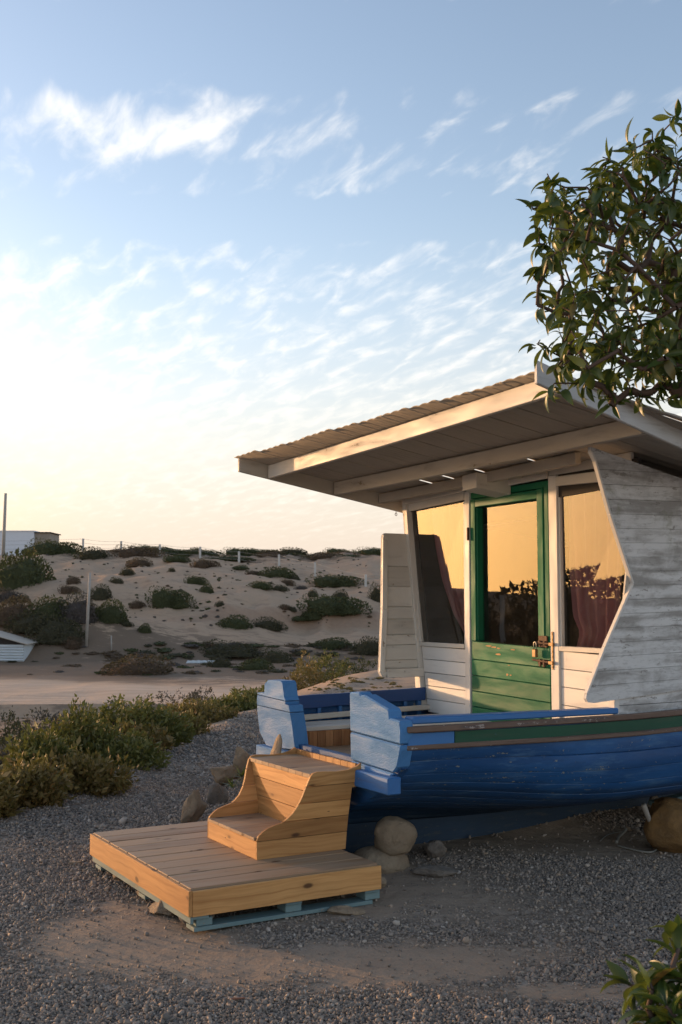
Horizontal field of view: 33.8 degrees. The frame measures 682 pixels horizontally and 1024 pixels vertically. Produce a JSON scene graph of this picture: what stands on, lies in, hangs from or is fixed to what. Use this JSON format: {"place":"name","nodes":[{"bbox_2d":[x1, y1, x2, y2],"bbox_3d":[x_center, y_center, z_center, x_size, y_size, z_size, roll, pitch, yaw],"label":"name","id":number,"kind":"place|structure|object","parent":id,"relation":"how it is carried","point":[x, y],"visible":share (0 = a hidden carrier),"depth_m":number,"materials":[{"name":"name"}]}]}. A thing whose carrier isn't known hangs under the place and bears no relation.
{"place":"outdoors","nodes":[
{"label":"outdoors","id":0,"kind":"place"},
{"bbox_2d":[0,549,681,1023],"bbox_3d":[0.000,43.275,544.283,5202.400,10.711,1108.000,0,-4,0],"label":"ground","id":1,"kind":"structure","parent":0,"point":[26,685],"depth_m":6.46,"materials":[{"name":"sand"}]},
{"bbox_2d":[1,493,6,554],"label":"pole","id":2,"kind":"object","parent":1,"relation":"on","point":[4,525],"visible":0.79,"depth_m":106.13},
{"bbox_2d":[0,587,23,602],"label":"shrub","id":3,"kind":"object","parent":1,"relation":"on","point":[6,595],"visible":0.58,"depth_m":68.24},
{"bbox_2d":[0,771,24,817],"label":"bush","id":4,"kind":"object","parent":1,"relation":"on","point":[9,798],"visible":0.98,"depth_m":8.16,"materials":[{"name":"green plant"}]},
{"bbox_2d":[0,742,25,766],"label":"bush","id":5,"kind":"object","parent":1,"relation":"on","point":[2,753],"visible":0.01,"depth_m":12.26,"materials":[{"name":"green plant"}]},
{"bbox_2d":[0,705,32,749],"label":"bush","id":6,"kind":"object","parent":1,"relation":"on","point":[14,724],"visible":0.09,"depth_m":17.28,"materials":[{"name":"green plant"}]},
{"bbox_2d":[0,595,35,626],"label":"shrub","id":7,"kind":"object","parent":1,"relation":"on","point":[12,608],"visible":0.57,"depth_m":61.15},
{"bbox_2d":[0,631,36,661],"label":"boat","id":8,"kind":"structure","parent":1,"relation":"on","point":[18,653],"depth_m":56.88,"materials":[{"name":"wood"}]},
{"bbox_2d":[0,720,53,754],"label":"bush","id":9,"kind":"object","parent":1,"relation":"on","point":[3,740],"visible":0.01,"depth_m":14.87,"materials":[{"name":"green plant"}]},
{"bbox_2d":[0,547,56,590],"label":"shrub","id":10,"kind":"object","parent":1,"relation":"on","point":[25,571],"visible":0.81,"depth_m":72.02,"materials":[{"name":"plant"}]},
{"bbox_2d":[3,610,56,634],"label":"shrub","id":11,"kind":"object","parent":1,"relation":"on","point":[19,626],"visible":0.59,"depth_m":59.89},
{"bbox_2d":[0,531,60,555],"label":"white building","id":12,"kind":"structure","parent":1,"relation":"on","point":[14,540],"depth_m":112.14,"materials":[{"name":"paint"}]},
{"bbox_2d":[0,750,78,808],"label":"bush","id":13,"kind":"object","parent":1,"relation":"on","point":[42,784],"visible":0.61,"depth_m":8.57,"materials":[{"name":"green plant"}]},
{"bbox_2d":[15,706,67,736],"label":"bush","id":14,"kind":"object","parent":1,"relation":"on","point":[27,720],"visible":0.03,"depth_m":16.37,"materials":[{"name":"green plant"}]},
{"bbox_2d":[0,721,83,768],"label":"bush","id":15,"kind":"object","parent":1,"relation":"on","point":[33,746],"visible":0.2,"depth_m":9.54,"materials":[{"name":"green plant"}]},
{"bbox_2d":[24,594,69,622],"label":"shrub","id":16,"kind":"object","parent":1,"relation":"on","point":[47,607],"visible":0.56,"depth_m":61.22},
{"bbox_2d":[24,537,87,555],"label":"shrub","id":17,"kind":"object","parent":1,"relation":"on","point":[50,548],"visible":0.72,"depth_m":96.80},
{"bbox_2d":[24,612,88,646],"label":"shrub","id":18,"kind":"object","parent":1,"relation":"on","point":[53,632],"visible":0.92,"depth_m":59.12,"materials":[{"name":"plant"}]},
{"bbox_2d":[57,584,81,593],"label":"shrub","id":19,"kind":"object","parent":1,"relation":"on","point":[66,590],"visible":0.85,"depth_m":69.55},
{"bbox_2d":[61,636,82,649],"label":"shrub","id":20,"kind":"object","parent":1,"relation":"on","point":[72,644],"visible":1,"depth_m":58.68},
{"bbox_2d":[26,693,120,755],"bbox_3d":[-2.539,2.279,10.707,1.021,1.075,0.850,2,-5,-28],"label":"bush","id":21,"kind":"object","parent":1,"relation":"on","point":[81,725],"visible":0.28,"depth_m":10.66,"materials":[{"name":"green plant"}]},
{"bbox_2d":[66,576,81,584],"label":"shrub","id":22,"kind":"object","parent":1,"relation":"on","point":[73,580],"visible":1,"depth_m":70.98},
{"bbox_2d":[54,590,99,624],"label":"shrub","id":23,"kind":"object","parent":1,"relation":"on","point":[76,611],"visible":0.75,"depth_m":61.35,"materials":[{"name":"plant"}]},
{"bbox_2d":[20,736,138,797],"bbox_3d":[-2.247,2.172,9.282,1.094,0.588,1.054,0,-4,0],"label":"bush","id":24,"kind":"object","parent":1,"relation":"on","point":[98,775],"visible":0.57,"depth_m":9.21,"materials":[{"name":"green plant"}]},
{"bbox_2d":[85,572,90,645],"bbox_3d":[-13.362,5.223,59.325,0.288,4.063,0.170,0,-4,0],"label":"pole","id":25,"kind":"object","parent":1,"relation":"on","point":[87,614],"visible":1,"depth_m":59.26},
{"bbox_2d":[72,546,111,559],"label":"shrub","id":26,"kind":"object","parent":1,"relation":"on","point":[92,554],"visible":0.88,"depth_m":93.46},
{"bbox_2d":[90,583,112,600],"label":"shrub","id":27,"kind":"object","parent":1,"relation":"on","point":[99,593],"visible":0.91,"depth_m":68.94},
{"bbox_2d":[101,650,120,655],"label":"scrub tuft","id":28,"kind":"object","parent":1,"relation":"on","point":[112,652],"visible":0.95,"depth_m":58.34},
{"bbox_2d":[94,598,128,624],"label":"shrub","id":29,"kind":"object","parent":1,"relation":"on","point":[110,614],"visible":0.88,"depth_m":62.03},
{"bbox_2d":[108,577,123,583],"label":"shrub","id":30,"kind":"object","parent":1,"relation":"on","point":[116,581],"visible":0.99,"depth_m":72.08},
{"bbox_2d":[64,719,172,771],"bbox_3d":[-2.164,2.300,10.727,1.167,0.601,1.040,0,-4,0],"label":"bush","id":31,"kind":"object","parent":1,"relation":"on","point":[141,753],"visible":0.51,"depth_m":10.57,"materials":[{"name":"green plant"}]},
{"bbox_2d":[119,620,134,626],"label":"shrub","id":32,"kind":"object","parent":1,"relation":"on","point":[127,623],"visible":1,"depth_m":61.93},
{"bbox_2d":[120,567,135,575],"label":"shrub","id":33,"kind":"object","parent":1,"relation":"on","point":[127,571],"visible":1,"depth_m":77.58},
{"bbox_2d":[84,693,176,738],"bbox_3d":[-2.369,2.370,12.068,1.346,0.813,1.088,2,-5,-29],"label":"bush","id":34,"kind":"object","parent":1,"relation":"on","point":[109,715],"visible":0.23,"depth_m":12.04,"materials":[{"name":"green plant"}]},
{"bbox_2d":[100,653,174,675],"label":"shrub","id":35,"kind":"object","parent":1,"relation":"on","point":[137,666],"visible":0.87,"depth_m":47.38,"materials":[{"name":"plant"}]},
{"bbox_2d":[129,600,145,608],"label":"shrub","id":36,"kind":"object","parent":1,"relation":"on","point":[135,604],"visible":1,"depth_m":68.12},
{"bbox_2d":[100,716,175,750],"bbox_3d":[-2.188,2.382,11.622,0.960,0.555,0.914,0,-4,0],"label":"bush","id":37,"kind":"object","parent":1,"relation":"on","point":[162,736],"visible":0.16,"depth_m":11.60,"materials":[{"name":"green plant"}]},
{"bbox_2d":[125,557,152,566],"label":"shrub","id":38,"kind":"object","parent":1,"relation":"on","point":[135,562],"visible":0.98,"depth_m":87.12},
{"bbox_2d":[111,544,168,557],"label":"shrub","id":39,"kind":"object","parent":1,"relation":"on","point":[130,551],"visible":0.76,"depth_m":93.26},
{"bbox_2d":[137,623,151,632],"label":"shrub","id":40,"kind":"object","parent":1,"relation":"on","point":[144,628],"visible":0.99,"depth_m":61.39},
{"bbox_2d":[127,544,172,550],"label":"crest shrub","id":41,"kind":"object","parent":1,"relation":"on","point":[153,547],"visible":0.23,"depth_m":103.69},
{"bbox_2d":[113,701,201,746],"bbox_3d":[-2.087,2.387,12.324,1.124,0.657,1.148,2,-5,-29],"label":"bush","id":42,"kind":"object","parent":1,"relation":"on","point":[185,733],"visible":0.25,"depth_m":12.21,"materials":[{"name":"green plant"}]},
{"bbox_2d":[113,687,209,712],"bbox_3d":[-2.990,3.916,20.259,2.193,1.603,1.882,0,-4,0],"label":"bush","id":43,"kind":"object","parent":1,"relation":"on","point":[179,697],"visible":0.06,"depth_m":19.84,"materials":[{"name":"green plant"}]},
{"bbox_2d":[148,900,174,915],"bbox_3d":[-0.853,2.002,5.714,0.223,0.093,0.169,2,-5,-26],"label":"rock","id":44,"kind":"object","parent":1,"relation":"on","point":[157,907],"visible":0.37,"depth_m":5.65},
{"bbox_2d":[155,647,172,652],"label":"scrub tuft","id":45,"kind":"object","parent":1,"relation":"on","point":[164,649],"visible":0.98,"depth_m":59.09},
{"bbox_2d":[144,585,196,608],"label":"shrub","id":46,"kind":"object","parent":1,"relation":"on","point":[162,598],"visible":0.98,"depth_m":67.90,"materials":[{"name":"plant"}]},
{"bbox_2d":[155,549,186,554],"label":"crest shrub","id":47,"kind":"object","parent":1,"relation":"on","point":[170,552],"visible":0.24,"depth_m":99.20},
{"bbox_2d":[162,555,191,562],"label":"shrub","id":48,"kind":"object","parent":1,"relation":"on","point":[174,558],"visible":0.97,"depth_m":89.13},
{"bbox_2d":[167,705,212,735],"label":"bush","id":49,"kind":"object","parent":1,"relation":"on","point":[197,721],"visible":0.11,"depth_m":13.10,"materials":[{"name":"green plant"}]},
{"bbox_2d":[180,789,207,822],"bbox_3d":[-1.042,2.105,8.002,0.175,0.264,0.122,9,-7,-16],"label":"rock","id":50,"kind":"object","parent":1,"relation":"on","point":[194,807],"visible":0.91,"depth_m":7.96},
{"bbox_2d":[186,547,204,555],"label":"crest shrub","id":51,"kind":"object","parent":1,"relation":"on","point":[194,551],"visible":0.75,"depth_m":97.56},
{"bbox_2d":[183,575,209,584],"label":"shrub","id":52,"kind":"object","parent":1,"relation":"on","point":[193,579],"visible":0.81,"depth_m":74.44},
{"bbox_2d":[157,695,240,723],"bbox_3d":[-1.926,2.724,15.019,1.110,0.565,0.997,-4,-6,44],"label":"bush","id":53,"kind":"object","parent":1,"relation":"on","point":[212,713],"visible":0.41,"depth_m":14.88,"materials":[{"name":"green plant"}]},
{"bbox_2d":[185,685,218,703],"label":"bush","id":54,"kind":"object","parent":1,"relation":"on","point":[206,691],"visible":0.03,"depth_m":22.74,"materials":[{"name":"green plant"}]},
{"bbox_2d":[189,558,221,568],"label":"shrub","id":55,"kind":"object","parent":1,"relation":"on","point":[202,563],"visible":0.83,"depth_m":86.25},
{"bbox_2d":[33,538,378,586],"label":"wire fence","id":56,"kind":"object","parent":1,"relation":"on","point":[315,563],"visible":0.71,"depth_m":92.66,"materials":[{"name":"metal"}]},
{"bbox_2d":[199,583,213,593],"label":"shrub","id":57,"kind":"object","parent":1,"relation":"on","point":[205,589],"visible":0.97,"depth_m":71.27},
{"bbox_2d":[204,549,224,555],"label":"crest shrub","id":58,"kind":"object","parent":1,"relation":"on","point":[210,553],"visible":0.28,"depth_m":104.29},
{"bbox_2d":[207,782,228,804],"bbox_3d":[-0.970,2.246,8.866,0.176,0.233,0.110,0,-4,0],"label":"rock","id":59,"kind":"object","parent":1,"relation":"on","point":[217,793],"visible":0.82,"depth_m":8.83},
{"bbox_2d":[206,656,231,667],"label":"shrub","id":60,"kind":"object","parent":1,"relation":"on","point":[221,663],"visible":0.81,"depth_m":53.13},
{"bbox_2d":[211,765,237,785],"bbox_3d":[-0.989,2.265,9.715,0.249,0.195,0.118,-17,3,-23],"label":"rock","id":61,"kind":"object","parent":1,"relation":"on","point":[219,774],"visible":0.85,"depth_m":9.66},
{"bbox_2d":[197,691,256,711],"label":"bush","id":62,"kind":"object","parent":1,"relation":"on","point":[246,702],"visible":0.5,"depth_m":16.89,"materials":[{"name":"green plant"}]},
{"bbox_2d":[197,639,260,657],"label":"shrub","id":63,"kind":"object","parent":1,"relation":"on","point":[225,650],"visible":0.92,"depth_m":59.56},
{"bbox_2d":[204,556,255,561],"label":"crest shrub","id":64,"kind":"object","parent":1,"relation":"on","point":[233,558],"visible":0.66,"depth_m":94.84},
{"bbox_2d":[215,614,253,629],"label":"shrub","id":65,"kind":"object","parent":1,"relation":"on","point":[235,623],"visible":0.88,"depth_m":65.05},
{"bbox_2d":[92,856,379,931],"bbox_3d":[-0.636,2.038,6.272,1.072,0.075,1.538,3,-5,-30],"label":"pallet","id":66,"kind":"object","parent":1,"relation":"on","point":[208,922],"visible":0.39,"depth_m":5.63,"materials":[{"name":"wood"}]},
{"bbox_2d":[90,821,380,916],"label":"wooden deck","id":67,"kind":"structure","parent":66,"relation":"on","point":[191,869],"depth_m":5.80,"materials":[{"name":"brown wood"}]},
{"bbox_2d":[207,747,360,859],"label":"wooden steps","id":68,"kind":"structure","parent":67,"relation":"on","point":[293,801],"depth_m":6.25,"materials":[{"name":"brown wood"}]},
{"bbox_2d":[270,734,281,753],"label":"rock","id":69,"kind":"object","parent":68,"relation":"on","point":[277,747],"visible":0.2,"depth_m":6.95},
{"bbox_2d":[220,547,256,555],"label":"crest shrub","id":70,"kind":"object","parent":1,"relation":"on","point":[234,552],"visible":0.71,"depth_m":100.50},
{"bbox_2d":[232,565,248,569],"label":"shrub","id":71,"kind":"object","parent":1,"relation":"on","point":[240,567],"visible":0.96,"depth_m":87.86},
{"bbox_2d":[233,746,251,782],"bbox_3d":[-0.827,2.196,9.810,0.212,0.313,0.204,0,-4,1],"label":"rock","id":72,"kind":"object","parent":1,"relation":"on","point":[241,757],"visible":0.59,"depth_m":9.73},
{"bbox_2d":[225,685,262,698],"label":"bush","id":73,"kind":"object","parent":1,"relation":"on","point":[254,692],"visible":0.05,"depth_m":19.24,"materials":[{"name":"green plant"}]},
{"bbox_2d":[237,658,275,670],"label":"shrub","id":74,"kind":"object","parent":1,"relation":"on","point":[259,664],"visible":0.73,"depth_m":51.19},
{"bbox_2d":[246,580,272,589],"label":"shrub","id":75,"kind":"object","parent":1,"relation":"on","point":[262,586],"visible":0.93,"depth_m":73.28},
{"bbox_2d":[251,616,288,631],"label":"shrub","id":76,"kind":"object","parent":1,"relation":"on","point":[270,625],"visible":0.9,"depth_m":65.79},
{"bbox_2d":[255,550,287,557],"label":"crest shrub","id":77,"kind":"object","parent":1,"relation":"on","point":[275,553],"visible":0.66,"depth_m":99.09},
{"bbox_2d":[254,647,294,663],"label":"shrub","id":78,"kind":"object","parent":1,"relation":"on","point":[275,657],"visible":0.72,"depth_m":55.50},
{"bbox_2d":[256,566,297,578],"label":"shrub","id":79,"kind":"object","parent":1,"relation":"on","point":[277,572],"visible":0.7,"depth_m":83.51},
{"bbox_2d":[267,667,287,672],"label":"scrub tuft","id":80,"kind":"object","parent":1,"relation":"on","point":[271,670],"visible":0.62,"depth_m":49.54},
{"bbox_2d":[271,584,289,590],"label":"shrub","id":81,"kind":"object","parent":1,"relation":"on","point":[280,588],"visible":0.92,"depth_m":73.98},
{"bbox_2d":[280,578,295,585],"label":"shrub","id":82,"kind":"object","parent":1,"relation":"on","point":[290,582],"visible":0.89,"depth_m":79.00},
{"bbox_2d":[273,547,307,554],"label":"crest shrub","id":83,"kind":"object","parent":1,"relation":"on","point":[298,550],"visible":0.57,"depth_m":105.17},
{"bbox_2d":[292,615,312,621],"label":"shrub","id":84,"kind":"object","parent":1,"relation":"on","point":[300,618],"visible":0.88,"depth_m":68.33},
{"bbox_2d":[280,649,325,690],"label":"bush","id":85,"kind":"object","parent":1,"relation":"on","point":[296,677],"visible":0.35,"depth_m":28.69,"materials":[{"name":"green plant"}]},
{"bbox_2d":[301,607,325,621],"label":"shrub","id":86,"kind":"object","parent":1,"relation":"on","point":[312,615],"visible":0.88,"depth_m":68.44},
{"bbox_2d":[301,551,342,559],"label":"crest shrub","id":87,"kind":"object","parent":1,"relation":"on","point":[320,556],"visible":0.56,"depth_m":99.13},
{"bbox_2d":[296,649,354,687],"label":"bush","id":88,"kind":"object","parent":1,"relation":"on","point":[323,660],"visible":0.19,"depth_m":29.69,"materials":[{"name":"green plant"}]},
{"bbox_2d":[310,636,350,648],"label":"shrub","id":89,"kind":"object","parent":1,"relation":"on","point":[332,643],"visible":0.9,"depth_m":61.83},
{"bbox_2d":[296,592,372,616],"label":"shrub","id":90,"kind":"object","parent":1,"relation":"on","point":[327,605],"visible":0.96,"depth_m":68.80,"materials":[{"name":"plant"}]},
{"bbox_2d":[322,547,348,552],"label":"crest shrub","id":91,"kind":"object","parent":1,"relation":"on","point":[330,550],"visible":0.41,"depth_m":106.70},
{"bbox_2d":[306,573,369,587],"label":"shrub","id":92,"kind":"object","parent":1,"relation":"on","point":[332,581],"visible":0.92,"depth_m":78.97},
{"bbox_2d":[332,589,348,599],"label":"shrub","id":93,"kind":"object","parent":1,"relation":"on","point":[341,594],"visible":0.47,"depth_m":71.67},
{"bbox_2d":[327,905,364,915],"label":"rock","id":94,"kind":"object","parent":1,"relation":"on","point":[344,910],"visible":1,"depth_m":5.68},
{"bbox_2d":[323,656,377,679],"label":"bush","id":95,"kind":"object","parent":1,"relation":"on","point":[355,669],"visible":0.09,"depth_m":32.73,"materials":[{"name":"green plant"}]},
{"bbox_2d":[349,635,378,655],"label":"shrub","id":96,"kind":"object","parent":1,"relation":"on","point":[365,647],"visible":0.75,"depth_m":60.70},
{"bbox_2d":[352,546,380,555],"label":"crest shrub","id":97,"kind":"object","parent":1,"relation":"on","point":[372,551],"visible":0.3,"depth_m":100.09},
{"bbox_2d":[367,580,380,601],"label":"shrub","id":98,"kind":"object","parent":1,"relation":"on","point":[375,594],"visible":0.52,"depth_m":72.33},
{"bbox_2d":[354,845,409,873],"bbox_3d":[0.244,2.041,6.535,0.374,0.200,0.310,10,-9,-34],"label":"rock","id":99,"kind":"object","parent":1,"relation":"on","point":[388,864],"visible":0.48,"depth_m":6.42,"materials":[{"name":"stone"}]},
{"bbox_2d":[374,816,416,855],"bbox_3d":[0.316,1.879,6.510,0.251,0.233,0.227,0,-4,0],"label":"rock","id":100,"kind":"object","parent":99,"relation":"on","point":[395,835],"visible":0.98,"depth_m":6.43,"materials":[{"name":"stone"}]},
{"bbox_2d":[412,865,458,876],"bbox_3d":[0.534,2.026,6.341,0.264,0.060,0.126,0,-4,0],"label":"rock","id":101,"kind":"object","parent":1,"relation":"on","point":[435,871],"visible":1,"depth_m":6.31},
{"bbox_2d":[234,361,681,852],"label":"cabin boat","id":102,"kind":"object","parent":1,"relation":"on","point":[498,728],"visible":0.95,"depth_m":6.80,"materials":[{"name":"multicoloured wood"}]},
{"bbox_2d":[431,503,479,641],"bbox_3d":[0.824,0.448,8.167,0.052,1.020,0.620,3,-5,-30],"label":"curtain","id":103,"kind":"object","parent":102,"relation":"hanging from","point":[448,526],"visible":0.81,"depth_m":8.19,"materials":[{"name":"fabric"}]},
{"bbox_2d":[532,642,537,656],"bbox_3d":[1.238,0.876,7.172,0.024,0.100,0.036,3,-5,-30],"label":"padlock","id":104,"kind":"object","parent":102,"relation":"hanging from","point":[534,652],"visible":1,"depth_m":7.16,"materials":[{"name":"gold metal"}]},
{"bbox_2d":[569,491,622,647],"bbox_3d":[1.558,0.353,6.827,0.051,0.960,0.520,3,-5,-30],"label":"curtain","id":105,"kind":"object","parent":102,"relation":"hanging from","point":[595,565],"visible":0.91,"depth_m":6.86,"materials":[{"name":"fabric"}]},
{"bbox_2d":[516,99,681,418],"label":"tree","id":106,"kind":"object","parent":1,"relation":"on","point":[579,235],"visible":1,"depth_m":4.29,"materials":[{"name":"green plant"}]},
{"bbox_2d":[617,845,656,852],"bbox_3d":[1.943,2.121,7.098,0.340,0.022,0.196,1,-5,-18],"label":"rope","id":107,"kind":"object","parent":1,"relation":"on","point":[637,850],"visible":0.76,"depth_m":7.03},
{"bbox_2d":[600,913,681,1023],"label":"leafy bush","id":108,"kind":"object","parent":1,"relation":"on","point":[660,979],"visible":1,"depth_m":2.66,"materials":[{"name":"green plant"}]},
{"bbox_2d":[641,803,650,821],"bbox_3d":[1.972,1.983,7.124,0.037,0.318,0.349,-3,-5,32],"label":"prop stick","id":109,"kind":"object","parent":1,"relation":"on","point":[646,811],"visible":0.46,"depth_m":7.01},
{"bbox_2d":[643,797,681,852],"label":"rock","id":110,"kind":"object","parent":1,"relation":"on","point":[662,829],"visible":0.91,"depth_m":7.01,"materials":[{"name":"stone"}]},
{"bbox_2d":[648,793,681,804],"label":"plank","id":111,"kind":"object","parent":110,"relation":"on","point":[678,795],"visible":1,"depth_m":7.23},
{"bbox_2d":[0,709,681,1023],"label":"gravel","id":112,"kind":"structure","parent":0,"point":[258,1011],"depth_m":5.46,"materials":[{"name":"gravel"}]},
{"bbox_2d":[221,777,241,787],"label":"plant","id":113,"kind":"object","parent":112,"relation":"on","point":[231,785],"visible":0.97,"depth_m":7.59,"materials":[{"name":"green plant"}]},
{"bbox_2d":[422,840,445,857],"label":"rock","id":114,"kind":"object","parent":112,"relation":"on","point":[434,848],"visible":0.98,"depth_m":6.66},
{"bbox_2d":[0,0,681,554],"label":"sky","id":115,"kind":"structure","parent":0,"point":[229,229],"materials":[{"name":"blue"}]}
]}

